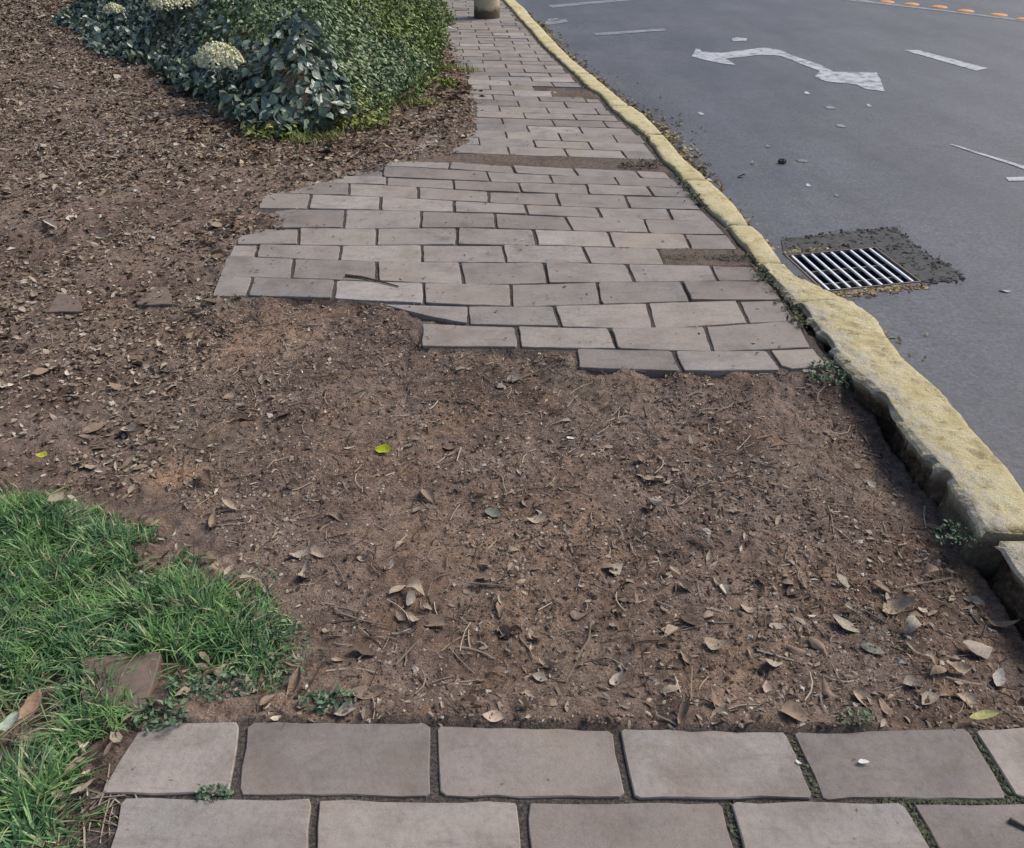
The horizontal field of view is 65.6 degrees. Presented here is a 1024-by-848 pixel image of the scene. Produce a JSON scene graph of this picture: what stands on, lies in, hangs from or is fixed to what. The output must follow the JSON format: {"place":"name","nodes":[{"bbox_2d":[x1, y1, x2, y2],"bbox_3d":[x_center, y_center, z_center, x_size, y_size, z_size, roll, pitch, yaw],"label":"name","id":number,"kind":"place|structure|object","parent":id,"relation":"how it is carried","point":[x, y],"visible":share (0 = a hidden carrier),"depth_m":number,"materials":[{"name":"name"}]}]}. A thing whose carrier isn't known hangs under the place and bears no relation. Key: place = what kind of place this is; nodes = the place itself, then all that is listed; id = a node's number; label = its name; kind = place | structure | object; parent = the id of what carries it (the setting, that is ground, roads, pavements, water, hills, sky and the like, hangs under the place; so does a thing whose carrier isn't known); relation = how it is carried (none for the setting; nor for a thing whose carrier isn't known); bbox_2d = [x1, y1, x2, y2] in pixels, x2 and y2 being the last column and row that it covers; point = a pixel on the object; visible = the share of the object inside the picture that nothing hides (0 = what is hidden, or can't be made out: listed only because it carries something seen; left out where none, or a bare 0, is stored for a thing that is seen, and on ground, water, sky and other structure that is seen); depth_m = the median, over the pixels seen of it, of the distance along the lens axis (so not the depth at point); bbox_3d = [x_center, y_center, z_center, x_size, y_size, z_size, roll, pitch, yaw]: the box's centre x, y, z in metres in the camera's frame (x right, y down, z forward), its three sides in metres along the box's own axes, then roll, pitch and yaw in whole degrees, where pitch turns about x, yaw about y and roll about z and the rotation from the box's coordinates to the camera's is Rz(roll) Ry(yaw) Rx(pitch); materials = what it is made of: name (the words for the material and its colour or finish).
{"place":"outdoors","nodes":[
{"label":"outdoors","id":0,"kind":"place"},
{"bbox_2d":[0,0,1023,847],"bbox_3d":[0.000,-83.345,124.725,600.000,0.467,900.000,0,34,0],"label":"ground","id":1,"kind":"structure","parent":0,"point":[154,498],"depth_m":2.56,"materials":[{"name":"soil"}]},
{"bbox_2d":[47,294,82,314],"bbox_3d":[-1.986,-0.524,3.577,0.195,0.051,0.180,0,34,0],"label":"buried paver","id":2,"kind":"object","parent":1,"relation":"on","point":[60,304],"visible":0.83,"depth_m":3.54,"materials":[{"name":"stone"}]},
{"bbox_2d":[0,668,136,847],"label":"dry grass stalks","id":3,"kind":"object","parent":1,"relation":"on","point":[112,814],"visible":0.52,"depth_m":1.64,"materials":[{"name":"plant"}]},
{"bbox_2d":[82,422,107,432],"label":"dry leaf","id":4,"kind":"object","parent":1,"relation":"on","point":[92,427],"visible":1,"depth_m":2.81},
{"bbox_2d":[50,0,168,74],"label":"broad leaved shrub","id":5,"kind":"object","parent":1,"relation":"on","point":[110,22],"visible":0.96,"depth_m":8.59,"materials":[{"name":"green plant"}]},
{"bbox_2d":[81,652,164,713],"bbox_3d":[-0.953,0.636,1.909,0.208,0.060,0.175,0,34,0],"label":"buried paver","id":6,"kind":"object","parent":1,"relation":"on","point":[138,677],"visible":0.65,"depth_m":1.90,"materials":[{"name":"stone"}]},
{"bbox_2d":[136,286,172,307],"bbox_3d":[-1.629,-0.577,3.685,0.167,0.053,0.214,-3,35,-5],"label":"buried paver","id":7,"kind":"object","parent":1,"relation":"on","point":[165,300],"visible":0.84,"depth_m":3.63,"materials":[{"name":"stone"}]},
{"bbox_2d":[130,696,189,733],"bbox_3d":[-0.792,0.656,1.790,0.131,0.060,0.086,0,34,0],"label":"weed","id":8,"kind":"object","parent":1,"relation":"on","point":[168,702],"visible":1,"depth_m":1.79,"materials":[{"name":"green plant"}]},
{"bbox_2d":[0,472,321,847],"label":"grass","id":9,"kind":"structure","parent":1,"relation":"on","point":[27,784],"depth_m":2.02,"materials":[{"name":"plant"}]},
{"bbox_2d":[0,712,18,730],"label":"fallen leaf","id":10,"kind":"object","parent":9,"relation":"on","point":[8,721],"visible":1,"depth_m":1.73,"materials":[{"name":"white plant"}]},
{"bbox_2d":[18,689,41,719],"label":"fallen leaf","id":11,"kind":"object","parent":9,"relation":"on","point":[32,703],"visible":1,"depth_m":1.75,"materials":[{"name":"plant"}]},
{"bbox_2d":[47,492,63,501],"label":"fallen leaf","id":12,"kind":"object","parent":9,"relation":"on","point":[57,496],"visible":1,"depth_m":2.39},
{"bbox_2d":[168,666,255,703],"bbox_3d":[-0.712,0.619,1.883,0.201,0.060,0.107,0,34,0],"label":"weed","id":13,"kind":"object","parent":1,"relation":"on","point":[211,697],"visible":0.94,"depth_m":1.88,"materials":[{"name":"green plant"}]},
{"bbox_2d":[208,509,216,527],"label":"dry leaf","id":14,"kind":"object","parent":1,"relation":"on","point":[212,519],"visible":1,"depth_m":2.41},
{"bbox_2d":[0,6,471,503],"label":"bank twigs","id":15,"kind":"object","parent":1,"relation":"on","point":[145,237],"visible":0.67,"depth_m":4.55,"materials":[{"name":"plant"}]},
{"bbox_2d":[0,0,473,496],"bbox_3d":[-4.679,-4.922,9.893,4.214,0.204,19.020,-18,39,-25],"label":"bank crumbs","id":16,"kind":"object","parent":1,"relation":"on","point":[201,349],"visible":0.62,"depth_m":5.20,"materials":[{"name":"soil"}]},
{"bbox_2d":[0,0,477,498],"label":"leaf litter","id":17,"kind":"object","parent":1,"relation":"on","point":[218,253],"visible":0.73,"depth_m":5.01,"materials":[{"name":"plant"}]},
{"bbox_2d":[32,366,59,374],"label":"dry leaf","id":18,"kind":"object","parent":17,"relation":"on","point":[38,371],"visible":1,"depth_m":3.09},
{"bbox_2d":[212,562,276,603],"bbox_3d":[-0.732,0.439,2.172,0.176,0.033,0.177,0,34,0],"label":"weed","id":19,"kind":"object","parent":1,"relation":"on","point":[270,574],"visible":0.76,"depth_m":2.19,"materials":[{"name":"green plant"}]},
{"bbox_2d":[157,6,356,137],"bbox_3d":[-2.234,-2.964,6.469,0.931,0.844,2.718,-28,44,-35],"label":"broad leaved shrub","id":20,"kind":"object","parent":1,"relation":"on","point":[227,79],"visible":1,"depth_m":6.11,"materials":[{"name":"green plant"}]},
{"bbox_2d":[228,616,313,691],"bbox_3d":[-0.600,0.571,1.979,0.210,0.040,0.239,0,34,0],"label":"weed","id":21,"kind":"object","parent":1,"relation":"on","point":[282,680],"visible":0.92,"depth_m":1.97,"materials":[{"name":"green plant"}]},
{"bbox_2d":[241,118,303,140],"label":"weed","id":22,"kind":"object","parent":1,"relation":"on","point":[251,131],"visible":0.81,"depth_m":5.78,"materials":[{"name":"plant"}]},
{"bbox_2d":[146,0,428,67],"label":"broad leaved shrub","id":23,"kind":"object","parent":1,"relation":"on","point":[191,12],"visible":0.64,"depth_m":7.86,"materials":[{"name":"green plant"}]},
{"bbox_2d":[286,666,300,695],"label":"dry leaf","id":24,"kind":"object","parent":1,"relation":"on","point":[295,678],"visible":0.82,"depth_m":1.91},
{"bbox_2d":[289,543,311,557],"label":"dry leaf","id":25,"kind":"object","parent":1,"relation":"on","point":[298,554],"visible":1,"depth_m":2.29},
{"bbox_2d":[298,561,310,577],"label":"dry leaf","id":26,"kind":"object","parent":1,"relation":"on","point":[306,566],"visible":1,"depth_m":2.24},
{"bbox_2d":[190,0,438,105],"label":"leaved shrub","id":27,"kind":"object","parent":1,"relation":"on","point":[354,46],"visible":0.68,"depth_m":6.97,"materials":[{"name":"green plant"}]},
{"bbox_2d":[279,126,350,145],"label":"weed","id":28,"kind":"object","parent":1,"relation":"on","point":[298,138],"visible":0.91,"depth_m":5.73,"materials":[{"name":"plant"}]},
{"bbox_2d":[310,546,324,557],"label":"dry leaf","id":29,"kind":"object","parent":1,"relation":"on","point":[317,551],"visible":1,"depth_m":2.29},
{"bbox_2d":[298,683,357,714],"bbox_3d":[-0.427,0.634,1.835,0.136,0.055,0.079,0,34,0],"label":"weed","id":30,"kind":"object","parent":1,"relation":"on","point":[326,701],"visible":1,"depth_m":1.83,"materials":[{"name":"green plant"}]},
{"bbox_2d":[182,41,484,199],"bbox_3d":[-0.874,-2.864,6.931,2.421,0.126,5.259,17,38,23],"label":"brown leaf drift","id":31,"kind":"object","parent":1,"relation":"on","point":[201,117],"visible":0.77,"depth_m":5.90,"materials":[{"name":"plant"}]},
{"bbox_2d":[334,702,355,715],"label":"dry leaf","id":32,"kind":"object","parent":1,"relation":"on","point":[343,707],"visible":1,"depth_m":1.81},
{"bbox_2d":[331,111,390,131],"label":"weed","id":33,"kind":"object","parent":1,"relation":"on","point":[350,122],"visible":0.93,"depth_m":6.00,"materials":[{"name":"plant"}]},
{"bbox_2d":[350,640,374,655],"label":"dry leaf","id":34,"kind":"object","parent":1,"relation":"on","point":[362,648],"visible":1,"depth_m":2.00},
{"bbox_2d":[272,0,455,74],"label":"leaved shrub","id":35,"kind":"object","parent":1,"relation":"on","point":[400,22],"visible":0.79,"depth_m":8.73,"materials":[{"name":"green plant"}]},
{"bbox_2d":[339,612,390,626],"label":"twig","id":36,"kind":"object","parent":1,"relation":"on","point":[346,615],"visible":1,"depth_m":2.10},
{"bbox_2d":[350,685,386,698],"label":"fallen leaf","id":37,"kind":"object","parent":1,"relation":"on","point":[377,690],"visible":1,"depth_m":1.86,"materials":[{"name":"plant"}]},
{"bbox_2d":[375,444,390,452],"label":"fallen leaf","id":38,"kind":"object","parent":1,"relation":"on","point":[383,448],"visible":1,"depth_m":2.73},
{"bbox_2d":[347,68,433,120],"bbox_3d":[-1.001,-2.774,6.600,0.378,0.382,1.436,9,36,14],"label":"plant","id":39,"kind":"object","parent":1,"relation":"on","point":[380,107],"visible":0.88,"depth_m":6.49,"materials":[{"name":"green plant"}]},
{"bbox_2d":[396,609,406,620],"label":"dry leaf","id":40,"kind":"object","parent":1,"relation":"on","point":[400,614],"visible":1,"depth_m":2.12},
{"bbox_2d":[406,588,415,605],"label":"dry leaf","id":41,"kind":"object","parent":1,"relation":"on","point":[410,598],"visible":1,"depth_m":2.15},
{"bbox_2d":[404,578,424,595],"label":"dry leaf","id":42,"kind":"object","parent":1,"relation":"on","point":[415,583],"visible":1,"depth_m":2.17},
{"bbox_2d":[384,92,445,107],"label":"weed","id":43,"kind":"object","parent":1,"relation":"on","point":[415,102],"visible":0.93,"depth_m":6.63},
{"bbox_2d":[421,487,433,503],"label":"dry leaf","id":44,"kind":"object","parent":1,"relation":"on","point":[427,493],"visible":1,"depth_m":2.51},
{"bbox_2d":[425,614,447,625],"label":"dry leaf","id":45,"kind":"object","parent":1,"relation":"on","point":[436,619],"visible":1,"depth_m":2.09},
{"bbox_2d":[413,71,459,87],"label":"weed","id":46,"kind":"object","parent":1,"relation":"on","point":[451,83],"visible":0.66,"depth_m":7.24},
{"bbox_2d":[482,710,504,721],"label":"fallen leaf","id":47,"kind":"object","parent":1,"relation":"on","point":[496,716],"visible":1,"depth_m":1.80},
{"bbox_2d":[485,507,501,516],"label":"fallen leaf","id":48,"kind":"object","parent":1,"relation":"on","point":[492,512],"visible":1,"depth_m":2.46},
{"bbox_2d":[496,601,504,617],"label":"dry leaf","id":49,"kind":"object","parent":1,"relation":"on","point":[500,607],"visible":1,"depth_m":2.12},
{"bbox_2d":[498,624,509,639],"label":"dry leaf","id":50,"kind":"object","parent":1,"relation":"on","point":[505,628],"visible":1,"depth_m":2.05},
{"bbox_2d":[526,512,546,522],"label":"dry leaf","id":51,"kind":"object","parent":1,"relation":"on","point":[540,517],"visible":1,"depth_m":2.41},
{"bbox_2d":[532,671,546,680],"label":"dry leaf","id":52,"kind":"object","parent":1,"relation":"on","point":[538,675],"visible":1,"depth_m":1.93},
{"bbox_2d":[570,609,588,619],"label":"dry leaf","id":53,"kind":"object","parent":1,"relation":"on","point":[576,614],"visible":1,"depth_m":2.11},
{"bbox_2d":[574,619,591,660],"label":"twig","id":54,"kind":"object","parent":1,"relation":"on","point":[580,652],"visible":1,"depth_m":2.02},
{"bbox_2d":[163,295,1023,730],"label":"twig litter","id":55,"kind":"object","parent":1,"relation":"on","point":[243,523],"visible":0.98,"depth_m":2.40,"materials":[{"name":"wood"}]},
{"bbox_2d":[167,294,1023,732],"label":"leaf fragments","id":56,"kind":"object","parent":1,"relation":"on","point":[619,614],"visible":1,"depth_m":2.29,"materials":[{"name":"plant"}]},
{"bbox_2d":[609,670,622,684],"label":"fallen leaf","id":57,"kind":"object","parent":1,"relation":"on","point":[617,677],"visible":1,"depth_m":1.93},
{"bbox_2d":[609,562,622,574],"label":"dry leaf","id":58,"kind":"object","parent":1,"relation":"on","point":[618,565],"visible":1,"depth_m":2.26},
{"bbox_2d":[619,156,665,168],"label":"weed","id":59,"kind":"object","parent":1,"relation":"on","point":[642,160],"visible":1,"depth_m":5.27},
{"bbox_2d":[660,685,681,693],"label":"dry leaf","id":60,"kind":"object","parent":1,"relation":"on","point":[668,688],"visible":1,"depth_m":1.88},
{"bbox_2d":[664,624,679,636],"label":"dry leaf","id":61,"kind":"object","parent":1,"relation":"on","point":[670,629],"visible":1,"depth_m":2.07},
{"bbox_2d":[666,658,683,666],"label":"dry leaf","id":62,"kind":"object","parent":1,"relation":"on","point":[677,662],"visible":1,"depth_m":1.97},
{"bbox_2d":[548,50,810,327],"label":"kerb weeds","id":63,"kind":"object","parent":1,"relation":"on","point":[796,310],"visible":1,"depth_m":3.79,"materials":[{"name":"plant"}]},
{"bbox_2d":[677,697,689,723],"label":"dry leaf","id":64,"kind":"object","parent":1,"relation":"on","point":[683,710],"visible":1,"depth_m":1.79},
{"bbox_2d":[677,578,691,591],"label":"dry leaf","id":65,"kind":"object","parent":1,"relation":"on","point":[685,583],"visible":1,"depth_m":2.19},
{"bbox_2d":[680,614,698,625],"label":"dry leaf","id":66,"kind":"object","parent":1,"relation":"on","point":[684,617],"visible":1,"depth_m":2.11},
{"bbox_2d":[704,637,733,649],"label":"dry leaf","id":67,"kind":"object","parent":1,"relation":"on","point":[710,642],"visible":1,"depth_m":2.02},
{"bbox_2d":[711,704,727,723],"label":"dry leaf","id":68,"kind":"object","parent":1,"relation":"on","point":[722,708],"visible":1,"depth_m":1.81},
{"bbox_2d":[710,686,739,711],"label":"dry leaf","id":69,"kind":"object","parent":1,"relation":"on","point":[717,700],"visible":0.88,"depth_m":1.83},
{"bbox_2d":[503,0,1023,639],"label":"kerb","id":70,"kind":"structure","parent":1,"relation":"on","point":[957,470],"depth_m":2.87,"materials":[{"name":"yellow paint"}]},
{"bbox_2d":[780,701,808,720],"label":"dry leaf","id":71,"kind":"object","parent":1,"relation":"on","point":[794,710],"visible":1,"depth_m":1.80,"materials":[{"name":"plant"}]},
{"bbox_2d":[787,584,802,595],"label":"dry leaf","id":72,"kind":"object","parent":1,"relation":"on","point":[791,586],"visible":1,"depth_m":2.19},
{"bbox_2d":[786,644,806,656],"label":"dry leaf","id":73,"kind":"object","parent":1,"relation":"on","point":[799,652],"visible":1,"depth_m":2.00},
{"bbox_2d":[809,635,826,654],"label":"dry leaf","id":74,"kind":"object","parent":1,"relation":"on","point":[817,644],"visible":1,"depth_m":2.02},
{"bbox_2d":[807,353,853,388],"bbox_3d":[1.274,-0.210,3.069,0.268,0.093,0.165,0,34,0],"label":"weed","id":75,"kind":"object","parent":1,"relation":"on","point":[832,363],"visible":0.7,"depth_m":3.06,"materials":[{"name":"green plant"}]},
{"bbox_2d":[822,673,844,698],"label":"dry leaf","id":76,"kind":"object","parent":1,"relation":"on","point":[826,690],"visible":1,"depth_m":1.86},
{"bbox_2d":[832,614,858,631],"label":"dry leaf","id":77,"kind":"object","parent":1,"relation":"on","point":[845,623],"visible":1,"depth_m":2.08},
{"bbox_2d":[837,707,877,729],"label":"weed","id":78,"kind":"object","parent":1,"relation":"on","point":[864,712],"visible":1,"depth_m":1.78,"materials":[{"name":"green plant"}]},
{"bbox_2d":[852,688,872,707],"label":"dry leaf","id":79,"kind":"object","parent":1,"relation":"on","point":[859,694],"visible":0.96,"depth_m":1.85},
{"bbox_2d":[860,640,883,653],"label":"fallen leaf","id":80,"kind":"object","parent":1,"relation":"on","point":[865,646],"visible":0.99,"depth_m":2.01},
{"bbox_2d":[878,695,892,715],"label":"dry leaf","id":81,"kind":"object","parent":1,"relation":"on","point":[885,708],"visible":1,"depth_m":1.83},
{"bbox_2d":[850,600,931,659],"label":"leaf litter","id":82,"kind":"object","parent":1,"relation":"on","point":[899,625],"visible":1,"depth_m":2.05,"materials":[{"name":"plant"}]},
{"bbox_2d":[883,596,915,613],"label":"dry leaf","id":83,"kind":"object","parent":1,"relation":"on","point":[903,601],"visible":0.88,"depth_m":2.15,"materials":[{"name":"plant"}]},
{"bbox_2d":[905,615,922,633],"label":"dry leaf","id":84,"kind":"object","parent":1,"relation":"on","point":[912,625],"visible":1,"depth_m":2.06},
{"bbox_2d":[903,675,924,687],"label":"dry leaf","id":85,"kind":"object","parent":1,"relation":"on","point":[909,681],"visible":1,"depth_m":1.91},
{"bbox_2d":[895,577,952,589],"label":"twig","id":86,"kind":"object","parent":1,"relation":"on","point":[900,587],"visible":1,"depth_m":2.23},
{"bbox_2d":[918,651,936,664],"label":"dry leaf","id":87,"kind":"object","parent":1,"relation":"on","point":[931,654],"visible":0.88,"depth_m":1.97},
{"bbox_2d":[922,691,938,704],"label":"dry leaf","id":88,"kind":"object","parent":1,"relation":"on","point":[933,697],"visible":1,"depth_m":1.87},
{"bbox_2d":[921,564,941,574],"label":"dry leaf","id":89,"kind":"object","parent":1,"relation":"on","point":[928,568],"visible":1,"depth_m":2.29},
{"bbox_2d":[930,665,946,674],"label":"dry leaf","id":90,"kind":"object","parent":1,"relation":"on","point":[937,669],"visible":1,"depth_m":1.94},
{"bbox_2d":[947,660,972,672],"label":"dry leaf","id":91,"kind":"object","parent":1,"relation":"on","point":[961,667],"visible":1,"depth_m":1.99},
{"bbox_2d":[933,519,987,547],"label":"weed","id":92,"kind":"object","parent":1,"relation":"on","point":[967,533],"visible":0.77,"depth_m":2.34,"materials":[{"name":"green plant"}]},
{"bbox_2d":[954,693,979,703],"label":"dry leaf","id":93,"kind":"object","parent":1,"relation":"on","point":[972,698],"visible":1,"depth_m":1.88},
{"bbox_2d":[962,596,984,605],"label":"dry leaf","id":94,"kind":"object","parent":1,"relation":"on","point":[976,600],"visible":1,"depth_m":2.23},
{"bbox_2d":[963,640,992,658],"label":"dry leaf","id":95,"kind":"object","parent":1,"relation":"on","point":[980,649],"visible":1,"depth_m":2.05,"materials":[{"name":"plant"}]},
{"bbox_2d":[970,710,998,718],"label":"fallen leaf","id":96,"kind":"object","parent":1,"relation":"on","point":[983,714],"visible":1,"depth_m":1.80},
{"bbox_2d":[993,667,1005,685],"bbox_3d":[1.222,0.634,1.991,0.028,0.018,0.054,8,35,11],"label":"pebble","id":97,"kind":"object","parent":1,"relation":"on","point":[999,679],"visible":1,"depth_m":1.99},
{"bbox_2d":[988,619,1019,626],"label":"dry leaf","id":98,"kind":"object","parent":1,"relation":"on","point":[1001,623],"visible":1,"depth_m":2.17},
{"bbox_2d":[102,0,1023,847],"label":"pavement","id":99,"kind":"structure","parent":0,"point":[376,760],"depth_m":1.78,"materials":[{"name":"stone"}]},
{"bbox_2d":[193,783,233,801],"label":"weed","id":100,"kind":"object","parent":99,"relation":"on","point":[206,796],"visible":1,"depth_m":1.65,"materials":[{"name":"green plant"}]},
{"bbox_2d":[345,274,398,286],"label":"twig","id":101,"kind":"object","parent":99,"relation":"on","point":[356,276],"visible":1,"depth_m":3.78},
{"bbox_2d":[440,61,480,73],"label":"weed","id":102,"kind":"object","parent":99,"relation":"on","point":[466,69],"visible":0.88,"depth_m":7.86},
{"bbox_2d":[474,0,499,19],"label":"concrete pole","id":103,"kind":"object","parent":99,"relation":"on","point":[486,9],"visible":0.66,"depth_m":10.85,"materials":[{"name":"concrete"}]},
{"bbox_2d":[222,82,803,366],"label":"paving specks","id":104,"kind":"object","parent":99,"relation":"on","point":[472,258],"visible":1,"depth_m":3.98,"materials":[{"name":"brown plant"}]},
{"bbox_2d":[724,729,1023,847],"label":"joint moss","id":105,"kind":"object","parent":99,"relation":"on","point":[922,827],"visible":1,"depth_m":1.65,"materials":[{"name":"plant"}]},
{"bbox_2d":[515,0,1023,491],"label":"road","id":106,"kind":"structure","parent":0,"point":[879,114],"depth_m":6.50,"materials":[{"name":"asphalt"}]},
{"bbox_2d":[528,12,928,359],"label":"gutter litter","id":107,"kind":"object","parent":106,"relation":"on","point":[671,136],"visible":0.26,"depth_m":6.29,"materials":[{"name":"plant"}]},
{"bbox_2d":[782,246,929,299],"bbox_3d":[1.747,-0.805,4.128,0.546,0.026,0.665,-8,35,-11],"label":"grate debris","id":108,"kind":"object","parent":106,"relation":"on","point":[859,292],"visible":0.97,"depth_m":3.92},
{"bbox_2d":[781,225,965,290],"bbox_3d":[1.896,-0.602,4.482,0.847,0.770,0.812,-4,35,-5],"label":"storm drain","id":109,"kind":"object","parent":106,"relation":"in","point":[858,266],"visible":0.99,"depth_m":4.30,"materials":[{"name":"metal"}]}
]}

